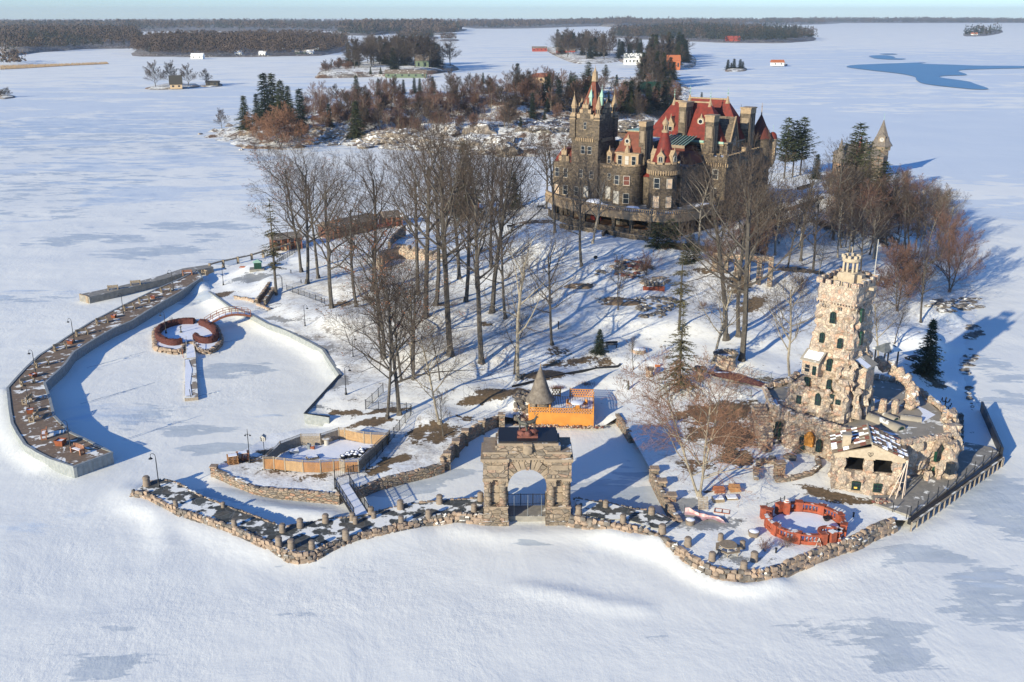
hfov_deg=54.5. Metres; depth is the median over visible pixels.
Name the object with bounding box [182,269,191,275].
park bench
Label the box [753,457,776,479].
stone wall
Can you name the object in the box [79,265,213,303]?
concrete pier
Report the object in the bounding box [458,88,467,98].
reddish brush tree
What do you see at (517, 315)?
pale bark tree
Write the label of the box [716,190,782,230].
slender bare tree
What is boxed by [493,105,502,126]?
birch tree
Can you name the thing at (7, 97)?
islet
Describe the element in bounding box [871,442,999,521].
concrete apron
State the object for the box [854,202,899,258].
bare tree
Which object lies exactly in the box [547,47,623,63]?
island ground
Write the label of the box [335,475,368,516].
gangway
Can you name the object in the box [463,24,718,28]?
hills
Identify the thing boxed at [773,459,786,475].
stone pedestal
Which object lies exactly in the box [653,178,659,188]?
window
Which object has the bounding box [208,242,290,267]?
timber railing
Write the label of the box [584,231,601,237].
stone steps
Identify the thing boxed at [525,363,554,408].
cone roof turret
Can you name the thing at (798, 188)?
iron fence
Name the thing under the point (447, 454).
wall pier
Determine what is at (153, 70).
bare tree
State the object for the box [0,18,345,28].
wood
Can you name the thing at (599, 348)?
spruce tree
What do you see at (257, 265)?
green booth
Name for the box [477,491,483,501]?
stone bollard
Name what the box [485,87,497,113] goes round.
birch tree
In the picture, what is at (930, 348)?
conifer tree
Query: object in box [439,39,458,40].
hills
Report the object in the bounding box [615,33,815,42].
hills
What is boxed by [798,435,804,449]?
window
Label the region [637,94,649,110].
reddish brush tree
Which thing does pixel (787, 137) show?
pine tree
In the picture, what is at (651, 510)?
stone bollard
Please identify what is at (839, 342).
window
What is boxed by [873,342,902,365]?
picnic shelter
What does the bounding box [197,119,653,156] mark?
shore rocks
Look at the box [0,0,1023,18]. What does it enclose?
sky
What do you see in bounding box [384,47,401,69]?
conifer tree
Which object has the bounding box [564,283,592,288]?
domed rock
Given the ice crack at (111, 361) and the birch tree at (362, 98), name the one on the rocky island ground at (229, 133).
the birch tree at (362, 98)
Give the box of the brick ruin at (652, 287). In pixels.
[643,281,665,291]
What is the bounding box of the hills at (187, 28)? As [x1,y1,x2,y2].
[50,25,336,30]
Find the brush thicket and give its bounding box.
[335,85,659,136]
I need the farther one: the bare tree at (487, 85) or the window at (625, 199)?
the bare tree at (487, 85)
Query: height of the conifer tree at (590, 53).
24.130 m
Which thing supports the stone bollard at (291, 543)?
on the stone quay at (255, 530)
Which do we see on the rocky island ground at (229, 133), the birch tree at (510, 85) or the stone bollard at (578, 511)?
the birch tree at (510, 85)
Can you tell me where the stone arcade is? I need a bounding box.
[712,252,774,286]
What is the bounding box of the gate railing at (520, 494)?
[508,493,545,505]
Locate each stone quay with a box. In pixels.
[129,478,484,564]
[565,497,897,582]
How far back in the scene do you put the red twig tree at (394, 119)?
419.71 m
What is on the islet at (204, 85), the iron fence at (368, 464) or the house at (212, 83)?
the house at (212, 83)
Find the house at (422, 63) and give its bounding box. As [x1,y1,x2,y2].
[415,55,429,66]
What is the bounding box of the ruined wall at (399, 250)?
[376,243,441,268]
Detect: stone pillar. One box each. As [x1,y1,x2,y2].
[478,418,484,434]
[498,412,504,426]
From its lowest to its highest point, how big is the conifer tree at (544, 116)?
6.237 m
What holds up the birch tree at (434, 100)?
on the rocky island ground at (229, 133)
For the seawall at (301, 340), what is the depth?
160.15 m
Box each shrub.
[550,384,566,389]
[574,380,596,386]
[632,249,663,275]
[757,537,773,550]
[779,533,795,546]
[793,273,809,291]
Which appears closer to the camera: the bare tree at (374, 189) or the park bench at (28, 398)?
the park bench at (28, 398)
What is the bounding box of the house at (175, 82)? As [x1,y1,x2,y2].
[168,75,182,88]
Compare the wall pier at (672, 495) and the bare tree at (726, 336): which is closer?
the wall pier at (672, 495)
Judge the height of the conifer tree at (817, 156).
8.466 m
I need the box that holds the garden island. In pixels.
[152,319,223,354]
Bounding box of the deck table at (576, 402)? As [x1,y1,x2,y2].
[571,400,582,407]
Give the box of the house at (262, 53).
[258,51,266,54]
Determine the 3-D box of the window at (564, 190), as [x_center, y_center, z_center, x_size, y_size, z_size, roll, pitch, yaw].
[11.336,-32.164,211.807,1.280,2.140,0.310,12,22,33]
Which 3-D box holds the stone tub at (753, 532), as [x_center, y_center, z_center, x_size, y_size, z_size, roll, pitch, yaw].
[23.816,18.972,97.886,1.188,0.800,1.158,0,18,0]
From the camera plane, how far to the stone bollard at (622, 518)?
100.03 m
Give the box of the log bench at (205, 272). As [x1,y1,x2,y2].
[201,269,207,275]
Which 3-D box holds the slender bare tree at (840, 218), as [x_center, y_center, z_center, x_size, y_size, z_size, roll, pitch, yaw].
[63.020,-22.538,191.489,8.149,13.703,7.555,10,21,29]
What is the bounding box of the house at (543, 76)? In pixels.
[531,73,551,82]
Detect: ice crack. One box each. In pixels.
[81,382,154,403]
[87,352,142,367]
[125,415,201,438]
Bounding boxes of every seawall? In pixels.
[209,291,340,376]
[304,374,341,425]
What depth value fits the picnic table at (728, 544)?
94.57 m
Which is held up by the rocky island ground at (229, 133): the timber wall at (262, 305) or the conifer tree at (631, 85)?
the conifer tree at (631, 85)
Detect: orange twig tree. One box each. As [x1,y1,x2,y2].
[241,112,272,141]
[256,100,301,146]
[257,107,289,142]
[274,113,317,146]
[311,112,331,130]
[341,61,352,68]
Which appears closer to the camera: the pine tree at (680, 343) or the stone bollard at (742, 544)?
the stone bollard at (742, 544)
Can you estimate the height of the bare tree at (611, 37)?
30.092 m
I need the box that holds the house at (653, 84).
[640,82,666,94]
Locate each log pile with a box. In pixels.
[712,486,725,493]
[727,483,740,492]
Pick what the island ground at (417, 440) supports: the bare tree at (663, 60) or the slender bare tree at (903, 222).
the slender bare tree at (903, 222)
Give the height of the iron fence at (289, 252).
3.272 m
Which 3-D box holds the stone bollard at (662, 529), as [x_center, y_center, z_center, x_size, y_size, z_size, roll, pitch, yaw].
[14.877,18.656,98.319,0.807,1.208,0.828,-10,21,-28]
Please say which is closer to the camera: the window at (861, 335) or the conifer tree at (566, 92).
the window at (861, 335)
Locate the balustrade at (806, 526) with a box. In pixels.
[760,499,848,546]
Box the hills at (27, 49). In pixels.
[0,37,135,54]
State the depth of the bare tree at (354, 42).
872.28 m
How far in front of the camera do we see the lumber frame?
102.62 m
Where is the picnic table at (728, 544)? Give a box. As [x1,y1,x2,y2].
[716,540,739,557]
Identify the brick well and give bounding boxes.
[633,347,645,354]
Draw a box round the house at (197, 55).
[190,53,204,58]
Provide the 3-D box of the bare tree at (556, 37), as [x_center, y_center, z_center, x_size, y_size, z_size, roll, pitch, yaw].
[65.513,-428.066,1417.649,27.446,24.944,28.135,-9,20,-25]
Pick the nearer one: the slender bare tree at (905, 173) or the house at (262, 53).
the slender bare tree at (905, 173)
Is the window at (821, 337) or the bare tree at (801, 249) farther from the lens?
the bare tree at (801, 249)
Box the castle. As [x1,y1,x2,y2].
[545,66,777,236]
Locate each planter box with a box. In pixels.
[26,407,33,413]
[29,372,37,377]
[53,437,66,445]
[66,339,73,343]
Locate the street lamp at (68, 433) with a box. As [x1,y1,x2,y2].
[60,420,70,447]
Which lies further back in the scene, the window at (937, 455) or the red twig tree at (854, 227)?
the red twig tree at (854, 227)
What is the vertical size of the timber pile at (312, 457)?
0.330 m
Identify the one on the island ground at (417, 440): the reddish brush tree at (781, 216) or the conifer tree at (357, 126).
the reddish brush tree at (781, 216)
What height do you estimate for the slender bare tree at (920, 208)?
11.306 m
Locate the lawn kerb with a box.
[512,363,620,386]
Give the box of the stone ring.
[871,498,891,503]
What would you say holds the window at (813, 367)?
in the stone tower
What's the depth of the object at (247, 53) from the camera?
1278.78 m
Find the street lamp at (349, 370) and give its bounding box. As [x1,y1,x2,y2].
[344,366,350,394]
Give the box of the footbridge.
[204,306,250,323]
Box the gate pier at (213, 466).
[209,464,218,476]
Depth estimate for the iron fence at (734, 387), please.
131.22 m
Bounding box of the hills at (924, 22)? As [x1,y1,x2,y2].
[826,21,1023,22]
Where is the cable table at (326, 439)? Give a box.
[322,436,330,445]
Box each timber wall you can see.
[233,295,255,302]
[255,302,270,309]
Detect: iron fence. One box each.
[275,243,305,264]
[286,285,324,303]
[334,462,365,488]
[365,384,383,407]
[365,400,411,466]
[710,374,751,397]
[737,363,771,380]
[778,179,824,192]
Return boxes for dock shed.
[268,231,302,250]
[314,213,379,239]
[378,210,402,227]
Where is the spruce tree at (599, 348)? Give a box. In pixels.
[589,329,608,356]
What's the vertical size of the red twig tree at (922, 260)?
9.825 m
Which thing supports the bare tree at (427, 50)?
on the island ground at (360, 71)
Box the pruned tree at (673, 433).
[601,345,811,506]
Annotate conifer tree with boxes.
[234,96,260,130]
[248,72,275,124]
[250,94,259,119]
[257,73,282,114]
[268,79,294,123]
[282,85,295,120]
[284,88,309,132]
[322,103,335,127]
[342,43,352,63]
[343,101,368,138]
[345,44,363,65]
[350,76,359,95]
[380,43,390,63]
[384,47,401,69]
[397,46,412,65]
[410,78,417,93]
[415,78,423,92]
[429,43,443,67]
[436,44,448,64]
[444,144,485,220]
[509,173,524,207]
[514,63,520,83]
[517,117,522,131]
[527,92,536,118]
[538,83,544,100]
[541,76,554,106]
[541,109,547,119]
[545,98,550,111]
[552,35,566,54]
[555,79,569,110]
[564,82,569,100]
[577,34,585,54]
[585,38,594,58]
[592,38,602,56]
[613,39,622,58]
[617,90,625,111]
[620,43,624,54]
[622,93,632,113]
[626,92,635,113]
[628,81,637,109]
[637,40,642,52]
[638,55,648,78]
[643,93,654,113]
[644,83,656,109]
[652,82,666,111]
[653,35,658,50]
[653,52,659,77]
[653,61,673,79]
[659,80,671,110]
[665,31,672,49]
[668,57,676,76]
[670,62,681,80]
[674,41,683,65]
[681,40,691,62]
[724,60,729,69]
[737,59,742,68]
[810,154,823,179]
[909,318,946,379]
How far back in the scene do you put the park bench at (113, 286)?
184.52 m
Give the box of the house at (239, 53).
[234,50,243,54]
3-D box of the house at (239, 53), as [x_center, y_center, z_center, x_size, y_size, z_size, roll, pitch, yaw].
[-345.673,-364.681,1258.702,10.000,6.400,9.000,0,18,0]
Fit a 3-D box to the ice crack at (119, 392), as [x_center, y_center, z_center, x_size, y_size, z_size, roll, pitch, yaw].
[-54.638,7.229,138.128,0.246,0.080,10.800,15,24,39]
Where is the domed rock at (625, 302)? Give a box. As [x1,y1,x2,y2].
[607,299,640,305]
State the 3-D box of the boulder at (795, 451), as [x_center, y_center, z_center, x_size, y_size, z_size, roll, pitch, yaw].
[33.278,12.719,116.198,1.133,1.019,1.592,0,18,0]
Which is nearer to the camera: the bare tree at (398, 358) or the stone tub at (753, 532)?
the stone tub at (753, 532)
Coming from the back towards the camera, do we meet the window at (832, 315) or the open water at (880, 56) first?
the open water at (880, 56)
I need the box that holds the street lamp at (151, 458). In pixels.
[148,453,160,486]
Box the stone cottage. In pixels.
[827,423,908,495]
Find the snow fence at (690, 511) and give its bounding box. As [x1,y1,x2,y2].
[684,507,725,523]
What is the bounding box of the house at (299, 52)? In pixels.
[294,50,306,53]
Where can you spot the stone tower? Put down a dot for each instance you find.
(833, 382)
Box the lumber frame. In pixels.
[714,508,729,513]
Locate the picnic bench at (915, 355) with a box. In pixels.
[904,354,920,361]
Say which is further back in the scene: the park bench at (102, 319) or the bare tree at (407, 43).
the bare tree at (407, 43)
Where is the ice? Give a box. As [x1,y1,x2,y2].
[0,19,1023,681]
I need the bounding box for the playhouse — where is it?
[750,356,963,483]
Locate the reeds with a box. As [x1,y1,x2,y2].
[0,62,108,68]
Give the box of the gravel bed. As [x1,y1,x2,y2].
[529,424,603,428]
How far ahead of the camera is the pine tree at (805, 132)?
319.58 m
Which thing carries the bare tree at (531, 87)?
on the rocky island ground at (229, 133)
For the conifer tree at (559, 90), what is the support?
on the rocky island ground at (229, 133)
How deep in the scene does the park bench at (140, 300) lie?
176.23 m
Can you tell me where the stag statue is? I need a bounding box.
[516,411,538,437]
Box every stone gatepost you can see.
[645,366,653,376]
[694,365,706,380]
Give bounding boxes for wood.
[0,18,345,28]
[0,23,145,48]
[0,48,26,62]
[1,17,540,24]
[129,28,349,53]
[335,17,465,33]
[398,25,436,37]
[433,22,458,32]
[440,32,456,38]
[462,17,743,27]
[568,16,827,23]
[600,15,641,25]
[609,24,632,33]
[610,20,817,39]
[765,16,1023,22]
[938,17,988,21]
[963,22,1001,34]
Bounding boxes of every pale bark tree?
[476,217,563,381]
[676,157,733,243]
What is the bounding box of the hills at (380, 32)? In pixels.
[335,29,466,35]
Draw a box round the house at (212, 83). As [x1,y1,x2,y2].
[205,81,219,85]
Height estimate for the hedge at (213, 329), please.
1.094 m
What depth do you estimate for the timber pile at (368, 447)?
117.16 m
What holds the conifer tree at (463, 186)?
on the island ground at (417, 440)
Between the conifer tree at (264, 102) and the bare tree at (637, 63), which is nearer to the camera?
the conifer tree at (264, 102)
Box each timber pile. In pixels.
[305,454,319,459]
[359,445,372,449]
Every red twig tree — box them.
[333,114,343,122]
[390,111,399,125]
[402,115,411,128]
[409,117,420,128]
[422,86,432,94]
[430,112,446,124]
[463,98,471,108]
[465,90,476,105]
[477,101,485,112]
[701,240,730,266]
[705,237,737,268]
[720,219,758,251]
[766,215,793,243]
[788,206,803,230]
[836,209,866,236]
[860,237,931,316]
[872,215,899,240]
[882,245,934,297]
[918,210,992,292]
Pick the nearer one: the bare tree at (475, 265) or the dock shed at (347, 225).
the bare tree at (475, 265)
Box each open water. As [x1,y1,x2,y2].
[846,62,1023,88]
[869,55,894,57]
[876,58,903,59]
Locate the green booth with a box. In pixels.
[249,259,264,271]
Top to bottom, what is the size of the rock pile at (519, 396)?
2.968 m
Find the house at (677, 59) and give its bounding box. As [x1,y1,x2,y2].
[666,55,680,69]
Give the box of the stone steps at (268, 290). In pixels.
[255,287,273,301]
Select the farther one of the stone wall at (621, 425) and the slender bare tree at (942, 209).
the slender bare tree at (942, 209)
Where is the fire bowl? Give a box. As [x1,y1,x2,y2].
[823,516,830,520]
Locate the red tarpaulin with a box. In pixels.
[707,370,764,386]
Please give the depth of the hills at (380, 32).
2719.70 m
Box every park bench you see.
[19,375,35,386]
[21,392,31,404]
[28,409,38,421]
[34,358,49,367]
[40,426,47,439]
[53,342,67,351]
[70,442,84,455]
[75,328,88,336]
[95,316,108,324]
[107,284,117,290]
[123,303,134,310]
[130,280,140,285]
[138,296,149,303]
[160,286,171,292]
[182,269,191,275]
[605,341,617,347]
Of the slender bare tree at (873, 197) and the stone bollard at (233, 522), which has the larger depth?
the slender bare tree at (873, 197)
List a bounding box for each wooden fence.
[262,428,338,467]
[262,456,357,473]
[338,427,387,443]
[357,430,389,471]
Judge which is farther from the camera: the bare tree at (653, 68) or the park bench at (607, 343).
the bare tree at (653, 68)
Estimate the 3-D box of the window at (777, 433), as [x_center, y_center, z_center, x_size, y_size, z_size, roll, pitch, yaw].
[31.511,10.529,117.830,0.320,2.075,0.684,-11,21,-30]
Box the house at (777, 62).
[770,60,784,65]
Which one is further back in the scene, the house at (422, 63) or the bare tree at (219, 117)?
the house at (422, 63)
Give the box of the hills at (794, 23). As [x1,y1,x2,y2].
[577,21,836,24]
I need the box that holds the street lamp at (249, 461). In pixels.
[244,432,251,462]
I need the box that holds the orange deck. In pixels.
[528,388,593,426]
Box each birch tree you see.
[307,82,317,100]
[309,99,319,112]
[310,91,320,113]
[317,81,325,93]
[317,89,323,105]
[323,86,333,103]
[335,89,343,103]
[358,94,368,109]
[368,79,374,89]
[368,104,377,121]
[369,92,380,110]
[370,96,383,125]
[371,80,380,97]
[382,76,395,94]
[382,111,391,123]
[387,84,400,100]
[389,98,405,119]
[421,73,433,88]
[421,87,431,102]
[427,93,439,110]
[427,96,438,112]
[434,88,445,105]
[441,93,455,112]
[453,98,459,110]
[467,77,480,95]
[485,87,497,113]
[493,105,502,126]
[499,104,508,127]
[501,71,514,90]
[530,67,539,79]
[532,77,542,95]
[540,65,548,80]
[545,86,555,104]
[558,82,566,99]
[559,69,568,83]
[599,76,607,90]
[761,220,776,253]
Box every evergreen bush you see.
[641,222,667,249]
[657,219,685,248]
[678,250,693,264]
[681,233,696,247]
[687,243,704,261]
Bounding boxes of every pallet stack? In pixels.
[226,453,238,464]
[236,450,248,460]
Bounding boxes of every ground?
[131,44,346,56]
[203,164,996,569]
[204,76,691,156]
[315,61,458,77]
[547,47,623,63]
[619,54,695,68]
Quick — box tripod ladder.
[889,460,908,498]
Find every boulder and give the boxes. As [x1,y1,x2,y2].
[760,445,771,452]
[783,453,796,460]
[792,445,801,453]
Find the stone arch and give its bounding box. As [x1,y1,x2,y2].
[480,427,573,525]
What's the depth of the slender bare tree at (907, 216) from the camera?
209.72 m
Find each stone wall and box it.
[213,468,340,504]
[255,282,270,302]
[263,287,277,304]
[354,461,445,497]
[388,225,405,247]
[440,414,498,462]
[615,413,633,442]
[649,469,681,522]
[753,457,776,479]
[773,456,821,482]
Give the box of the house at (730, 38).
[725,36,740,40]
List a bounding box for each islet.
[0,94,14,98]
[145,83,199,89]
[200,83,222,86]
[725,67,746,71]
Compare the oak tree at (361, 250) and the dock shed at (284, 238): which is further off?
the dock shed at (284, 238)
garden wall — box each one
[560,224,596,232]
[602,229,648,240]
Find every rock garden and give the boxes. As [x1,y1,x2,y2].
[594,269,606,275]
[597,297,614,304]
[610,259,642,278]
[635,295,676,317]
[638,276,670,285]
[924,297,984,312]
[958,348,978,374]
[963,324,985,339]
[964,385,974,407]
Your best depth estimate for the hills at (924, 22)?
6649.94 m
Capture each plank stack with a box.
[711,495,724,502]
[725,494,737,499]
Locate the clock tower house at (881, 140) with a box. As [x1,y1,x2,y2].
[832,115,892,177]
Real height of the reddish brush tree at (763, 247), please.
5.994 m
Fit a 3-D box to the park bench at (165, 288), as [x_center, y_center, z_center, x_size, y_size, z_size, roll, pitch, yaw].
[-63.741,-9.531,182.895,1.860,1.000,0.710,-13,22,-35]
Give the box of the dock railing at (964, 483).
[892,401,1004,531]
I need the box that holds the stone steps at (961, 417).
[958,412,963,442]
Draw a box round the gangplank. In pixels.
[186,335,195,358]
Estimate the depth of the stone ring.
104.12 m
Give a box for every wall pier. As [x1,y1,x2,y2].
[443,450,450,470]
[452,438,459,457]
[461,428,468,445]
[650,465,659,474]
[657,477,667,487]
[667,491,676,501]
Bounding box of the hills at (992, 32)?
[963,30,1002,36]
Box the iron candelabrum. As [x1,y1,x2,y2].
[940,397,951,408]
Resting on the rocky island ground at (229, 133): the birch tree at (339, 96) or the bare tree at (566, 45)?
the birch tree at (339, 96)
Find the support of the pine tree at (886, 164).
on the island ground at (417, 440)
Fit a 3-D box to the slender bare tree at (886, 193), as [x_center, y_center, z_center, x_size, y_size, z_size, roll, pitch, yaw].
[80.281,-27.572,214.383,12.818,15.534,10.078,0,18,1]
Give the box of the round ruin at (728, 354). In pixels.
[713,348,738,370]
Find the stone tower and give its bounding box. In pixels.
[785,247,879,424]
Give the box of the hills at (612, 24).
[600,23,638,26]
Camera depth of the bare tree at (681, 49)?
980.39 m
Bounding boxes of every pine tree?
[260,199,286,295]
[564,75,584,88]
[577,62,599,78]
[599,65,610,79]
[652,302,716,399]
[669,241,693,325]
[776,117,806,178]
[779,120,815,177]
[796,116,821,174]
[831,122,887,174]
[855,148,876,199]
[862,141,876,198]
[864,153,890,211]
[870,161,895,191]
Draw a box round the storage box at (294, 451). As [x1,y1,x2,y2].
[289,448,298,453]
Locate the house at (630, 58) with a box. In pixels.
[623,53,641,64]
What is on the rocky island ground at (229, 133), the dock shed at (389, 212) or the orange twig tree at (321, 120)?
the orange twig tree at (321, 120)
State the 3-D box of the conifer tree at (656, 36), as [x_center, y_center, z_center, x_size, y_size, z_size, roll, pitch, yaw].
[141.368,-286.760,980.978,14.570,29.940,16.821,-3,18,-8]
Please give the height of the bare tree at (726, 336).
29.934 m
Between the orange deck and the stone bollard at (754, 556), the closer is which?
the stone bollard at (754, 556)
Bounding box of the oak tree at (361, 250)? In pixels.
[322,201,438,359]
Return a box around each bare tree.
[0,88,12,95]
[143,60,166,86]
[157,60,182,78]
[178,63,197,84]
[198,68,211,80]
[213,107,228,127]
[242,139,347,272]
[246,130,372,283]
[246,149,357,278]
[248,149,387,308]
[286,173,396,306]
[313,139,434,290]
[315,233,520,415]
[319,276,456,419]
[321,61,329,72]
[329,84,339,102]
[335,38,351,61]
[335,254,416,357]
[337,94,358,120]
[339,87,349,104]
[341,35,364,68]
[345,43,374,67]
[349,83,371,106]
[349,279,434,381]
[351,110,518,318]
[351,142,458,294]
[357,104,372,130]
[358,90,372,105]
[359,35,382,63]
[359,96,507,357]
[360,40,384,66]
[364,33,379,64]
[364,33,383,58]
[369,34,388,63]
[369,101,390,129]
[370,88,390,117]
[370,261,457,375]
[372,256,467,380]
[374,122,524,305]
[379,33,389,51]
[379,41,398,62]
[380,36,402,59]
[385,35,412,66]
[385,37,410,61]
[385,75,405,95]
[388,315,474,424]
[394,96,412,119]
[396,37,418,59]
[403,132,551,301]
[404,41,427,67]
[405,143,531,364]
[406,99,423,121]
[408,35,422,63]
[410,34,438,54]
[412,38,443,66]
[412,132,505,279]
[412,320,450,380]
[413,34,425,54]
[413,94,424,109]
[419,98,438,118]
[424,388,455,435]
[426,76,437,89]
[436,183,548,319]
[439,41,461,65]
[441,36,458,61]
[441,74,463,100]
[443,69,456,83]
[446,137,499,224]
[447,134,551,267]
[453,74,464,90]
[455,150,542,219]
[456,94,465,113]
[458,123,570,313]
[460,72,476,94]
[464,106,477,123]
[471,73,481,83]
[480,78,499,105]
[485,132,527,217]
[491,81,512,112]
[491,304,537,374]
[492,221,592,345]
[498,99,519,124]
[499,101,517,127]
[504,64,521,81]
[504,165,540,203]
[506,92,520,107]
[509,93,521,108]
[510,74,520,87]
[514,72,532,91]
[519,76,540,103]
[520,124,559,208]
[520,128,590,232]
[522,148,622,266]
[523,68,535,81]
[533,128,571,188]
[544,36,565,54]
[548,31,559,44]
[549,73,564,92]
[550,32,560,44]
[552,93,564,105]
[556,93,571,109]
[557,36,577,54]
[559,35,576,56]
[566,81,582,97]
[566,159,630,243]
[567,85,584,104]
[574,34,589,54]
[575,35,592,58]
[576,36,594,51]
[593,37,615,56]
[596,32,613,59]
[599,70,610,87]
[603,255,628,309]
[604,30,621,53]
[610,79,617,90]
[622,35,633,52]
[624,336,641,367]
[627,76,642,91]
[628,90,646,110]
[630,36,643,51]
[632,70,647,88]
[632,86,639,99]
[634,54,653,77]
[635,102,644,114]
[636,129,844,361]
[639,37,656,53]
[640,59,663,78]
[642,45,655,64]
[646,49,661,66]
[651,55,670,72]
[651,72,664,87]
[652,43,673,54]
[654,141,784,341]
[658,48,673,67]
[659,33,674,54]
[671,147,810,337]
[673,43,689,59]
[686,262,766,363]
[711,183,743,236]
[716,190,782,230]
[718,181,742,227]
[727,189,774,227]
[738,188,791,230]
[740,197,770,253]
[749,261,817,376]
[750,190,787,243]
[752,185,782,243]
[758,181,806,255]
[763,150,863,260]
[770,191,824,267]
[776,184,805,215]
[784,173,870,270]
[786,194,825,248]
[806,235,836,275]
[808,176,875,237]
[813,134,876,240]
[816,190,846,237]
[817,180,869,247]
[819,173,841,211]
[819,182,866,241]
[821,165,850,192]
[822,178,898,251]
[823,190,859,257]
[825,182,861,236]
[827,197,895,271]
[828,166,880,234]
[828,189,869,251]
[828,198,862,247]
[833,169,857,190]
[833,187,872,242]
[835,190,914,258]
[845,192,894,254]
[850,165,870,199]
[854,170,889,236]
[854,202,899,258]
[856,177,901,239]
[858,179,889,230]
[859,161,876,193]
[860,177,917,247]
[870,178,900,233]
[872,194,906,241]
[872,286,911,355]
[877,168,917,216]
[880,184,935,247]
[884,189,900,241]
[885,185,947,254]
[886,176,912,236]
[889,303,915,343]
[890,236,962,322]
[892,168,919,201]
[893,192,935,244]
[893,197,919,240]
[895,167,916,192]
[896,178,920,234]
[901,201,952,255]
[902,193,941,254]
[906,209,939,256]
[909,173,959,233]
[909,191,933,237]
[921,178,942,198]
[923,208,957,250]
[924,190,972,249]
[926,187,953,217]
[927,188,950,227]
[927,188,963,237]
[927,188,964,225]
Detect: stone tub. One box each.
[685,517,695,525]
[748,528,759,537]
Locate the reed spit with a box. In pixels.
[1,63,106,68]
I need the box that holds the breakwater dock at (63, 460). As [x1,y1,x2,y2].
[6,270,202,477]
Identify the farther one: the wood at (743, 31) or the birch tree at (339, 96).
the wood at (743, 31)
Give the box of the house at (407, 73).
[384,70,426,77]
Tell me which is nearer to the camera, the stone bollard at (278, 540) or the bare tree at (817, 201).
the stone bollard at (278, 540)
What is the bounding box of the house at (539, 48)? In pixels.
[532,46,546,50]
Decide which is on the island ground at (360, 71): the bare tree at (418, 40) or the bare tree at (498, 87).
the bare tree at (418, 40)
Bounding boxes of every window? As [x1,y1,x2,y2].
[562,185,567,194]
[581,146,584,154]
[583,186,587,197]
[587,146,591,154]
[605,186,610,199]
[613,175,619,185]
[613,191,618,203]
[618,155,621,163]
[622,193,628,203]
[623,176,629,185]
[624,156,628,164]
[631,156,635,165]
[652,196,658,208]
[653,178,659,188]
[666,179,671,188]
[666,196,671,207]
[696,145,701,151]
[713,169,717,179]
[732,138,736,153]
[774,421,780,438]
[796,395,801,403]
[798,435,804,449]
[804,364,809,371]
[804,377,809,385]
[812,366,816,375]
[814,393,820,405]
[815,439,821,452]
[819,332,824,342]
[826,358,832,371]
[826,379,831,389]
[829,312,835,323]
[837,338,841,348]
[851,481,860,491]
[859,308,864,322]
[859,331,863,345]
[872,483,881,493]
[932,444,943,471]
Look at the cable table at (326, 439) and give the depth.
118.11 m
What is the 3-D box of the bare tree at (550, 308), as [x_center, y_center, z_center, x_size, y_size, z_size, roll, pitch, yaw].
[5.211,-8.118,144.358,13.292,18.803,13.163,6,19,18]
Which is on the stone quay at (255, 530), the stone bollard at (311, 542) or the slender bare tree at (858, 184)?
the stone bollard at (311, 542)
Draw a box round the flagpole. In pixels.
[874,239,878,275]
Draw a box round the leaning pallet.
[698,496,707,509]
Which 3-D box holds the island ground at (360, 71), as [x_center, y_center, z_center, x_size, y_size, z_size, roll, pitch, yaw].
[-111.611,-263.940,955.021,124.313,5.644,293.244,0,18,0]
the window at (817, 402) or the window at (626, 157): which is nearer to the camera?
the window at (817, 402)
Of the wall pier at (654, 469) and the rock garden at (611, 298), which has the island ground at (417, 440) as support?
the rock garden at (611, 298)
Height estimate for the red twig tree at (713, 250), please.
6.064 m
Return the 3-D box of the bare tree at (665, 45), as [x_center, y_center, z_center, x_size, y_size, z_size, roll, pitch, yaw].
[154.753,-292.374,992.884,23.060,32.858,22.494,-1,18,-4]
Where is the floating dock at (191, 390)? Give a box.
[185,358,197,400]
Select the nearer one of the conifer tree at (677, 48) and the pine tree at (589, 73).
the pine tree at (589, 73)
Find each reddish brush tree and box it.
[305,104,313,114]
[317,102,330,115]
[322,95,332,103]
[331,105,342,121]
[334,101,343,113]
[339,108,350,122]
[359,118,367,129]
[369,111,381,127]
[396,89,405,101]
[396,114,407,125]
[411,91,421,101]
[416,90,426,103]
[433,91,443,105]
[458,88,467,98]
[467,112,479,126]
[470,96,479,106]
[478,81,485,93]
[509,107,520,120]
[513,77,532,104]
[530,93,544,107]
[531,76,543,94]
[541,68,556,82]
[552,102,564,119]
[567,82,583,97]
[568,81,585,98]
[610,83,633,107]
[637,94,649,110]
[644,74,655,81]
[649,88,659,105]
[669,92,679,100]
[670,84,683,99]
[751,231,770,254]
[762,202,792,234]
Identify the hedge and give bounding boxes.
[154,317,194,345]
[193,319,218,343]
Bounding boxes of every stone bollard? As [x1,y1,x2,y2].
[142,475,150,486]
[173,499,177,505]
[231,518,236,526]
[275,535,282,545]
[279,523,285,532]
[287,538,294,549]
[296,517,303,528]
[308,539,314,549]
[322,513,328,523]
[342,528,349,540]
[349,512,354,520]
[353,516,357,524]
[368,506,373,515]
[371,511,375,518]
[397,499,403,509]
[398,515,403,522]
[425,509,431,518]
[436,494,442,504]
[471,503,476,511]
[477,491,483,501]
[575,505,581,515]
[603,499,608,507]
[620,513,625,524]
[648,506,654,514]
[658,523,665,534]
[684,536,691,547]
[708,551,715,562]
[718,533,723,541]
[740,540,745,549]
[740,560,747,569]
[750,550,758,562]
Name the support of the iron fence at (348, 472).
on the island ground at (417, 440)

